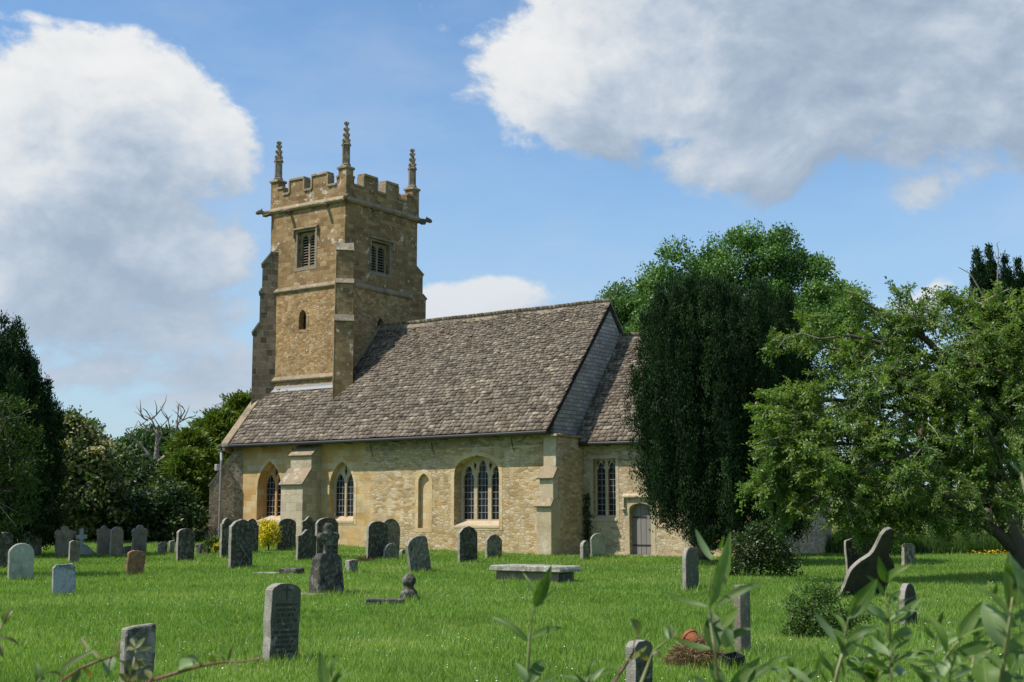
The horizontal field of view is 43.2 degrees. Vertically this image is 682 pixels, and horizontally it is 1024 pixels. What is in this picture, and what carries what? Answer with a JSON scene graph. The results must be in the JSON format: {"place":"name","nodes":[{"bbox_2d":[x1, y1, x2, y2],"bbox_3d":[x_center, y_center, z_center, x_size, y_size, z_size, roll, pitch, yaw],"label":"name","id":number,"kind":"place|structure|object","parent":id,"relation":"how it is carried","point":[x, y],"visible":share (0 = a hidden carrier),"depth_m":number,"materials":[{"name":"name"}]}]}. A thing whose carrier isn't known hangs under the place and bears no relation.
{"place":"outdoors","nodes":[
{"label":"outdoors","id":0,"kind":"place"},
{"bbox_2d":[0,487,1023,681],"bbox_3d":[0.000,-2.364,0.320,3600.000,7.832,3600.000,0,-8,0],"label":"ground","id":1,"kind":"structure","parent":0,"point":[761,638],"depth_m":19.76,"materials":[{"name":"green plant"}]},
{"bbox_2d":[0,532,12,567],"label":"gravestone","id":2,"kind":"object","parent":1,"relation":"on","point":[6,541],"visible":0.56,"depth_m":36.82,"materials":[{"name":"stone"}]},
{"bbox_2d":[0,607,19,657],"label":"bramble","id":3,"kind":"object","parent":1,"relation":"on","point":[6,615],"visible":1,"depth_m":2.25,"materials":[{"name":"green plant"}]},
{"bbox_2d":[7,543,33,579],"bbox_3d":[-11.559,5.383,30.421,0.602,1.240,0.100,4,-8,-41],"label":"gravestone","id":4,"kind":"object","parent":1,"relation":"on","point":[20,559],"visible":0.65,"depth_m":30.39,"materials":[{"name":"stone"}]},
{"bbox_2d":[0,390,57,534],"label":"broadleaf tree","id":5,"kind":"object","parent":1,"relation":"on","point":[16,477],"visible":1,"depth_m":32.83,"materials":[{"name":"green plant"}]},
{"bbox_2d":[17,531,41,556],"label":"gravestone","id":6,"kind":"object","parent":1,"relation":"on","point":[35,546],"visible":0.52,"depth_m":43.49,"materials":[{"name":"stone"}]},
{"bbox_2d":[0,309,71,550],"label":"cypress tree","id":7,"kind":"object","parent":1,"relation":"on","point":[20,374],"visible":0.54,"depth_m":44.43,"materials":[{"name":"green plant"}]},
{"bbox_2d":[34,661,45,681],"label":"bramble","id":8,"kind":"object","parent":1,"relation":"on","point":[39,674],"visible":1,"depth_m":2.14,"materials":[{"name":"green plant"}]},
{"bbox_2d":[52,563,75,594],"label":"gravestone","id":9,"kind":"object","parent":1,"relation":"on","point":[64,577],"visible":0.69,"depth_m":24.65,"materials":[{"name":"stone"}]},
{"bbox_2d":[54,526,73,556],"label":"gravestone","id":10,"kind":"object","parent":1,"relation":"on","point":[64,536],"visible":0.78,"depth_m":44.03,"materials":[{"name":"stone"}]},
{"bbox_2d":[68,540,79,561],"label":"gravestone","id":11,"kind":"object","parent":1,"relation":"on","point":[74,551],"visible":0.73,"depth_m":39.83,"materials":[{"name":"stone"}]},
{"bbox_2d":[46,637,122,681],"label":"bramble","id":12,"kind":"object","parent":1,"relation":"on","point":[108,663],"visible":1,"depth_m":2.43,"materials":[{"name":"green plant"}]},
{"bbox_2d":[75,529,95,555],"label":"cross monument","id":13,"kind":"object","parent":1,"relation":"on","point":[86,549],"visible":0.59,"depth_m":44.89,"materials":[{"name":"grey stone"}]},
{"bbox_2d":[42,405,135,540],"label":"elder tree","id":14,"kind":"object","parent":1,"relation":"on","point":[92,474],"visible":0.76,"depth_m":55.05,"materials":[{"name":"green plant"}]},
{"bbox_2d":[96,526,110,555],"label":"gravestone","id":15,"kind":"object","parent":1,"relation":"on","point":[103,539],"visible":0.77,"depth_m":44.97,"materials":[{"name":"stone"}]},
{"bbox_2d":[109,527,123,555],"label":"gravestone","id":16,"kind":"object","parent":1,"relation":"on","point":[116,539],"visible":0.78,"depth_m":44.44,"materials":[{"name":"stone"}]},
{"bbox_2d":[53,472,213,541],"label":"hedge","id":17,"kind":"object","parent":1,"relation":"on","point":[158,514],"visible":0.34,"depth_m":56.26,"materials":[{"name":"green plant"}]},
{"bbox_2d":[103,441,166,498],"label":"broadleaf tree","id":18,"kind":"object","parent":1,"relation":"on","point":[137,474],"visible":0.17,"depth_m":64.55,"materials":[{"name":"green plant"}]},
{"bbox_2d":[117,637,152,681],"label":"bramble","id":19,"kind":"object","parent":1,"relation":"on","point":[139,663],"visible":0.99,"depth_m":2.40,"materials":[{"name":"green plant"}]},
{"bbox_2d":[125,550,145,573],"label":"gravestone","id":20,"kind":"object","parent":1,"relation":"on","point":[135,561],"visible":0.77,"depth_m":32.95,"materials":[{"name":"brown stone"}]},
{"bbox_2d":[120,623,155,681],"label":"gravestone","id":21,"kind":"object","parent":1,"relation":"on","point":[137,633],"visible":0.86,"depth_m":11.29,"materials":[{"name":"stone"}]},
{"bbox_2d":[131,525,147,552],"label":"gravestone","id":22,"kind":"object","parent":1,"relation":"on","point":[139,535],"visible":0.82,"depth_m":46.10,"materials":[{"name":"stone"}]},
{"bbox_2d":[110,420,181,466],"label":"oak tree","id":23,"kind":"object","parent":1,"relation":"on","point":[146,439],"visible":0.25,"depth_m":102.55,"materials":[{"name":"green plant"}]},
{"bbox_2d":[123,394,194,463],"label":"dead tree","id":24,"kind":"object","parent":1,"relation":"on","point":[156,448],"visible":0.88,"depth_m":75.61,"materials":[{"name":"grey wood"}]},
{"bbox_2d":[148,446,213,531],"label":"tree","id":25,"kind":"object","parent":1,"relation":"on","point":[184,464],"visible":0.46,"depth_m":63.14,"materials":[{"name":"green plant"}]},
{"bbox_2d":[176,528,194,560],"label":"gravestone","id":26,"kind":"object","parent":1,"relation":"on","point":[185,542],"visible":0.79,"depth_m":40.71,"materials":[{"name":"stone"}]},
{"bbox_2d":[150,425,226,511],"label":"tree","id":27,"kind":"object","parent":1,"relation":"on","point":[186,437],"visible":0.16,"depth_m":65.39,"materials":[{"name":"green plant"}]},
{"bbox_2d":[144,644,260,681],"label":"bramble","id":28,"kind":"object","parent":1,"relation":"on","point":[184,662],"visible":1,"depth_m":2.33,"materials":[{"name":"green plant"}]},
{"bbox_2d":[201,535,218,553],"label":"shrub","id":29,"kind":"object","parent":1,"relation":"on","point":[210,542],"visible":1,"depth_m":46.44,"materials":[{"name":"green plant"}]},
{"bbox_2d":[186,406,240,467],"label":"tree","id":30,"kind":"object","parent":1,"relation":"on","point":[215,423],"visible":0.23,"depth_m":69.10,"materials":[{"name":"green plant"}]},
{"bbox_2d":[189,388,250,462],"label":"tree","id":31,"kind":"object","parent":1,"relation":"on","point":[241,400],"visible":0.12,"depth_m":71.28,"materials":[{"name":"green plant"}]},
{"bbox_2d":[219,518,231,557],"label":"gravestone","id":32,"kind":"object","parent":1,"relation":"on","point":[224,533],"visible":0.58,"depth_m":43.75,"materials":[{"name":"stone"}]},
{"bbox_2d":[228,519,252,567],"bbox_3d":[-7.775,5.990,37.030,0.120,1.758,0.910,-5,-9,31],"label":"gravestone","id":33,"kind":"object","parent":1,"relation":"on","point":[240,546],"visible":0.62,"depth_m":36.97,"materials":[{"name":"stone"}]},
{"bbox_2d":[247,519,258,552],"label":"gravestone","id":34,"kind":"object","parent":1,"relation":"on","point":[253,522],"visible":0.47,"depth_m":46.44,"materials":[{"name":"stone"}]},
{"bbox_2d":[258,517,282,550],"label":"flowering shrub","id":35,"kind":"object","parent":1,"relation":"on","point":[267,537],"visible":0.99,"depth_m":48.99,"materials":[{"name":"yellow plant"}]},
{"bbox_2d":[253,568,303,573],"bbox_3d":[-6.007,5.946,33.151,1.315,0.250,0.458,-2,-8,17],"label":"ledger stone","id":36,"kind":"object","parent":1,"relation":"on","point":[293,570],"visible":0.46,"depth_m":32.88,"materials":[{"name":"grey stone"}]},
{"bbox_2d":[262,583,300,662],"bbox_3d":[-2.372,3.074,13.262,0.118,1.158,0.402,-6,-12,38],"label":"gravestone","id":37,"kind":"object","parent":1,"relation":"on","point":[281,619],"visible":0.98,"depth_m":13.22,"materials":[{"name":"stone"}]},
{"bbox_2d":[277,518,295,549],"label":"gravestone","id":38,"kind":"object","parent":1,"relation":"on","point":[288,532],"visible":0.63,"depth_m":49.78,"materials":[{"name":"stone"}]},
{"bbox_2d":[296,529,316,560],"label":"gravestone","id":39,"kind":"object","parent":1,"relation":"on","point":[306,540],"visible":0.66,"depth_m":42.51,"materials":[{"name":"stone"}]},
{"bbox_2d":[301,516,315,534],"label":"gravestone","id":40,"kind":"object","parent":1,"relation":"on","point":[308,522],"visible":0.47,"depth_m":50.72,"materials":[{"name":"stone"}]},
{"bbox_2d":[315,517,337,553],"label":"gravestone","id":41,"kind":"object","parent":1,"relation":"on","point":[320,523],"visible":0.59,"depth_m":44.55,"materials":[{"name":"stone"}]},
{"bbox_2d":[301,523,355,595],"bbox_3d":[-3.517,4.237,24.546,0.580,1.543,1.100,-5,-9,35],"label":"cross monument","id":42,"kind":"object","parent":1,"relation":"on","point":[326,572],"visible":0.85,"depth_m":24.43,"materials":[{"name":"grey stone"}]},
{"bbox_2d":[317,651,352,681],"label":"bramble","id":43,"kind":"object","parent":1,"relation":"on","point":[323,673],"visible":1,"depth_m":2.44,"materials":[{"name":"green plant"}]},
{"bbox_2d":[345,559,357,572],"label":"gravestone","id":44,"kind":"object","parent":1,"relation":"on","point":[352,564],"visible":0.45,"depth_m":33.32,"materials":[{"name":"stone"}]},
{"bbox_2d":[366,521,387,559],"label":"gravestone","id":45,"kind":"object","parent":1,"relation":"on","point":[377,538],"visible":0.59,"depth_m":42.77,"materials":[{"name":"stone"}]},
{"bbox_2d":[366,598,404,604],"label":"grave kerb","id":46,"kind":"structure","parent":1,"relation":"on","point":[389,600],"depth_m":21.99,"materials":[{"name":"grey stone"}]},
{"bbox_2d":[383,543,398,558],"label":"gravestone","id":47,"kind":"object","parent":1,"relation":"on","point":[391,550],"visible":0.62,"depth_m":42.84,"materials":[{"name":"stone"}]},
{"bbox_2d":[383,519,399,547],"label":"gravestone","id":48,"kind":"object","parent":1,"relation":"on","point":[393,531],"visible":0.38,"depth_m":50.41,"materials":[{"name":"stone"}]},
{"bbox_2d":[400,573,417,598],"bbox_3d":[-1.841,4.444,23.108,0.326,0.580,0.318,-7,-10,41],"label":"broken memorial","id":49,"kind":"object","parent":1,"relation":"on","point":[408,580],"visible":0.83,"depth_m":23.02,"materials":[{"name":"grey stone"}]},
{"bbox_2d":[405,535,430,570],"bbox_3d":[-2.501,5.910,34.761,0.100,1.339,0.856,-5,4,35],"label":"gravestone","id":50,"kind":"object","parent":1,"relation":"on","point":[417,553],"visible":0.64,"depth_m":34.68,"materials":[{"name":"stone"}]},
{"bbox_2d":[458,526,476,562],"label":"gravestone","id":51,"kind":"object","parent":1,"relation":"on","point":[467,543],"visible":0.58,"depth_m":40.91,"materials":[{"name":"stone"}]},
{"bbox_2d":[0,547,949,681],"bbox_3d":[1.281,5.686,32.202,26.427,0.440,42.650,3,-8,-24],"label":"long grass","id":52,"kind":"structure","parent":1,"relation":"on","point":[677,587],"depth_m":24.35,"materials":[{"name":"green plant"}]},
{"bbox_2d":[485,534,501,557],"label":"gravestone","id":53,"kind":"object","parent":1,"relation":"on","point":[493,544],"visible":0.5,"depth_m":45.65,"materials":[{"name":"stone"}]},
{"bbox_2d":[199,121,831,556],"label":"church","id":54,"kind":"structure","parent":1,"relation":"on","point":[377,395],"depth_m":55.41,"materials":[{"name":"stone"}]},
{"bbox_2d":[254,458,282,523],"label":"window","id":55,"kind":"structure","parent":54,"relation":"in","point":[272,491],"depth_m":58.54,"materials":[{"name":"beige stone"}]},
{"bbox_2d":[296,307,307,332],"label":"slit window","id":56,"kind":"structure","parent":54,"relation":"in","point":[305,327],"depth_m":60.53,"materials":[{"name":"beige stone"}]},
{"bbox_2d":[292,224,318,271],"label":"belfry window","id":57,"kind":"structure","parent":54,"relation":"in","point":[308,257],"depth_m":61.16,"materials":[{"name":"stone"}]},
{"bbox_2d":[326,457,356,524],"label":"window","id":58,"kind":"structure","parent":54,"relation":"in","point":[345,483],"depth_m":55.88,"materials":[{"name":"stone"}]},
{"bbox_2d":[368,235,394,278],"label":"belfry window","id":59,"kind":"structure","parent":54,"relation":"in","point":[375,249],"depth_m":61.77,"materials":[{"name":"stone"}]},
{"bbox_2d":[451,451,502,529],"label":"window","id":60,"kind":"structure","parent":54,"relation":"in","point":[482,476],"depth_m":51.91,"materials":[{"name":"stone"}]},
{"bbox_2d":[582,492,593,551],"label":"ivy","id":61,"kind":"object","parent":54,"relation":"attached to","point":[587,522],"visible":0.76,"depth_m":50.32,"materials":[{"name":"green plant"}]},
{"bbox_2d":[590,455,618,521],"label":"window","id":62,"kind":"structure","parent":54,"relation":"in","point":[606,470],"depth_m":50.35,"materials":[{"name":"stone"}]},
{"bbox_2d":[633,503,650,554],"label":"door","id":63,"kind":"structure","parent":54,"relation":"in","point":[641,526],"depth_m":49.28,"materials":[{"name":"grey wood"}]},
{"bbox_2d":[492,565,564,681],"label":"willow shoot","id":64,"kind":"object","parent":1,"relation":"on","point":[534,672],"visible":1,"depth_m":2.54,"materials":[{"name":"green plant"}]},
{"bbox_2d":[489,564,581,582],"bbox_3d":[0.530,5.430,29.635,1.960,0.570,0.940,-5,-9,35],"label":"chest tomb","id":65,"kind":"object","parent":1,"relation":"on","point":[559,573],"visible":0.69,"depth_m":29.30,"materials":[{"name":"grey stone"}]},
{"bbox_2d":[580,540,589,559],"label":"gravestone","id":66,"kind":"object","parent":1,"relation":"on","point":[584,548],"visible":0.56,"depth_m":43.76,"materials":[{"name":"stone"}]},
{"bbox_2d":[561,657,613,681],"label":"willow shoot","id":67,"kind":"object","parent":1,"relation":"on","point":[595,675],"visible":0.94,"depth_m":2.34,"materials":[{"name":"green plant"}]},
{"bbox_2d":[590,533,605,557],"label":"gravestone","id":68,"kind":"object","parent":1,"relation":"on","point":[597,544],"visible":0.63,"depth_m":46.84,"materials":[{"name":"stone"}]},
{"bbox_2d":[608,618,646,681],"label":"bramble","id":69,"kind":"object","parent":1,"relation":"on","point":[636,624],"visible":1,"depth_m":2.25,"materials":[{"name":"green plant"}]},
{"bbox_2d":[595,277,666,332],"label":"broadleaf tree","id":70,"kind":"object","parent":1,"relation":"on","point":[624,306],"visible":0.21,"depth_m":74.08,"materials":[{"name":"green plant"}]},
{"bbox_2d":[625,639,652,681],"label":"gravestone","id":71,"kind":"object","parent":1,"relation":"on","point":[635,667],"visible":0.77,"depth_m":9.72,"materials":[{"name":"stone"}]},
{"bbox_2d":[639,623,676,681],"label":"bramble","id":72,"kind":"object","parent":1,"relation":"on","point":[669,635],"visible":0.98,"depth_m":2.30,"materials":[{"name":"green plant"}]},
{"bbox_2d":[682,547,698,589],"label":"gravestone","id":73,"kind":"object","parent":1,"relation":"on","point":[690,567],"visible":0.73,"depth_m":26.02,"materials":[{"name":"stone"}]},
{"bbox_2d":[659,622,729,670],"bbox_3d":[1.855,3.124,12.982,0.840,0.598,0.788,0,-8,0],"label":"dry grass heap","id":74,"kind":"object","parent":1,"relation":"on","point":[681,652],"visible":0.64,"depth_m":12.84,"materials":[{"name":"brown plant"}]},
{"bbox_2d":[681,629,701,643],"bbox_3d":[1.825,3.012,13.042,0.196,0.142,0.166,-24,31,-21],"label":"flower pot","id":75,"kind":"object","parent":74,"relation":"on","point":[688,633],"visible":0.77,"depth_m":13.04,"materials":[{"name":"ceramic"}]},
{"bbox_2d":[620,266,819,560],"bbox_3d":[6.731,2.448,41.073,6.658,9.798,6.434,0,-8,0],"label":"yew tree","id":76,"kind":"object","parent":1,"relation":"on","point":[704,370],"visible":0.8,"depth_m":39.11,"materials":[{"name":"green plant"}]},
{"bbox_2d":[663,529,783,681],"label":"willow shoot","id":77,"kind":"object","parent":1,"relation":"on","point":[716,634],"visible":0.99,"depth_m":2.25,"materials":[{"name":"green plant"}]},
{"bbox_2d":[722,651,744,669],"bbox_3d":[2.184,3.168,12.744,0.179,0.150,0.149,-5,7,-26],"label":"plant pot","id":78,"kind":"object","parent":1,"relation":"on","point":[738,656],"visible":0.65,"depth_m":12.71,"materials":[{"name":"black plastic"}]},
{"bbox_2d":[734,584,750,653],"bbox_3d":[2.525,3.200,14.157,0.090,1.042,0.200,-7,-11,43],"label":"gravestone","id":79,"kind":"object","parent":1,"relation":"on","point":[742,616],"visible":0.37,"depth_m":14.13,"materials":[{"name":"grey stone"}]},
{"bbox_2d":[621,217,877,402],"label":"broadleaf tree","id":80,"kind":"object","parent":1,"relation":"on","point":[780,262],"visible":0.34,"depth_m":65.74,"materials":[{"name":"green plant"}]},
{"bbox_2d":[719,516,811,576],"bbox_3d":[6.293,5.287,32.303,2.322,1.796,1.499,0,-8,0],"label":"shrub","id":81,"kind":"object","parent":1,"relation":"on","point":[761,540],"visible":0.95,"depth_m":32.16,"materials":[{"name":"green plant"}]},
{"bbox_2d":[770,652,818,681],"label":"willow shoot","id":82,"kind":"object","parent":1,"relation":"on","point":[803,670],"visible":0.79,"depth_m":2.24,"materials":[{"name":"green plant"}]},
{"bbox_2d":[769,579,878,681],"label":"willow shoot","id":83,"kind":"object","parent":1,"relation":"on","point":[861,601],"visible":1,"depth_m":2.15,"materials":[{"name":"green plant"}]},
{"bbox_2d":[776,569,881,638],"bbox_3d":[3.894,3.372,15.899,1.293,1.124,0.749,0,-8,0],"label":"shrub","id":84,"kind":"object","parent":1,"relation":"on","point":[805,620],"visible":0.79,"depth_m":15.85,"materials":[{"name":"green plant"}]},
{"bbox_2d":[844,535,875,572],"bbox_3d":[8.715,5.500,32.227,0.891,1.491,0.110,0,-7,-17],"label":"gravestone","id":85,"kind":"object","parent":1,"relation":"on","point":[850,560],"visible":0.18,"depth_m":32.13,"materials":[{"name":"stone"}]},
{"bbox_2d":[832,619,888,681],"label":"willow shoot","id":86,"kind":"object","parent":1,"relation":"on","point":[850,665],"visible":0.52,"depth_m":2.68,"materials":[{"name":"green plant"}]},
{"bbox_2d":[837,527,893,596],"bbox_3d":[6.608,4.215,23.778,1.162,1.814,0.090,5,22,-33],"label":"gravestone","id":87,"kind":"object","parent":1,"relation":"on","point":[856,578],"visible":0.59,"depth_m":23.59,"materials":[{"name":"stone"}]},
{"bbox_2d":[735,242,1023,568],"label":"apple tree","id":88,"kind":"object","parent":1,"relation":"on","point":[946,401],"visible":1,"depth_m":29.89,"materials":[{"name":"green plant"}]},
{"bbox_2d":[852,630,909,681],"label":"willow shoot","id":89,"kind":"object","parent":1,"relation":"on","point":[870,673],"visible":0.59,"depth_m":2.42,"materials":[{"name":"green plant"}]},
{"bbox_2d":[860,556,923,681],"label":"willow shoot","id":90,"kind":"object","parent":1,"relation":"on","point":[901,636],"visible":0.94,"depth_m":2.30,"materials":[{"name":"green plant"}]},
{"bbox_2d":[898,583,916,625],"bbox_3d":[5.386,3.769,17.585,0.100,0.931,0.613,-5,-9,31],"label":"gravestone","id":91,"kind":"object","parent":1,"relation":"on","point":[907,590],"visible":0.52,"depth_m":17.50,"materials":[{"name":"stone"}]},
{"bbox_2d":[901,543,914,565],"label":"gravestone","id":92,"kind":"object","parent":1,"relation":"on","point":[908,555],"visible":0.53,"depth_m":38.95,"materials":[{"name":"stone"}]},
{"bbox_2d":[822,521,1023,553],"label":"tall weeds","id":93,"kind":"object","parent":1,"relation":"on","point":[925,545],"visible":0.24,"depth_m":51.09,"materials":[{"name":"green plant"}]},
{"bbox_2d":[835,440,1016,487],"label":"distant wood","id":94,"kind":"object","parent":1,"relation":"on","point":[939,474],"visible":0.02,"depth_m":302.25,"materials":[{"name":"green plant"}]},
{"bbox_2d":[907,611,967,675],"bbox_3d":[0.940,1.235,2.764,0.158,1.293,0.093,0,-8,0],"label":"willow shoot","id":95,"kind":"object","parent":1,"relation":"on","point":[929,633],"visible":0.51,"depth_m":2.83,"materials":[{"name":"green plant"}]},
{"bbox_2d":[909,601,989,681],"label":"willow shoot","id":96,"kind":"object","parent":1,"relation":"on","point":[968,624],"visible":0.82,"depth_m":2.05,"materials":[{"name":"green plant"}]},
{"bbox_2d":[920,648,981,681],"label":"willow shoot","id":97,"kind":"object","parent":1,"relation":"on","point":[961,673],"visible":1,"depth_m":1.85,"materials":[{"name":"green plant"}]},
{"bbox_2d":[948,618,993,681],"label":"willow shoot","id":98,"kind":"object","parent":1,"relation":"on","point":[977,635],"visible":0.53,"depth_m":2.34,"materials":[{"name":"green plant"}]},
{"bbox_2d":[966,245,1004,535],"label":"cypress tree","id":99,"kind":"object","parent":1,"relation":"on","point":[978,274],"visible":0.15,"depth_m":62.84,"materials":[{"name":"green plant"}]},
{"bbox_2d":[974,581,1014,664],"bbox_3d":[0.985,1.172,2.578,0.140,1.368,0.091,-1,-8,9],"label":"willow shoot","id":100,"kind":"object","parent":1,"relation":"on","point":[994,589],"visible":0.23,"depth_m":2.65,"materials":[{"name":"green plant"}]},
{"bbox_2d":[970,551,1023,681],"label":"willow shoot","id":101,"kind":"object","parent":1,"relation":"on","point":[997,623],"visible":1,"depth_m":1.86,"materials":[{"name":"green plant"}]},
{"bbox_2d":[982,242,1020,523],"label":"cypress tree","id":102,"kind":"object","parent":1,"relation":"on","point":[991,263],"visible":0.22,"depth_m":63.56,"materials":[{"name":"green plant"}]},
{"bbox_2d":[993,454,1023,512],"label":"willow shoot","id":103,"kind":"object","parent":1,"relation":"on","point":[1022,467],"visible":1,"depth_m":1.78,"materials":[{"name":"green plant"}]},
{"bbox_2d":[996,250,1023,534],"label":"cypress tree","id":104,"kind":"object","parent":1,"relation":"on","point":[1006,276],"visible":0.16,"depth_m":62.73,"materials":[{"name":"green plant"}]},
{"bbox_2d":[1011,256,1023,525],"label":"cypress tree","id":105,"kind":"object","parent":1,"relation":"on","point":[1019,281],"visible":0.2,"depth_m":63.59,"materials":[{"name":"green plant"}]},
{"bbox_2d":[0,0,1023,486],"label":"sky","id":106,"kind":"structure","parent":0,"point":[557,144],"materials":[{"name":"blue"}]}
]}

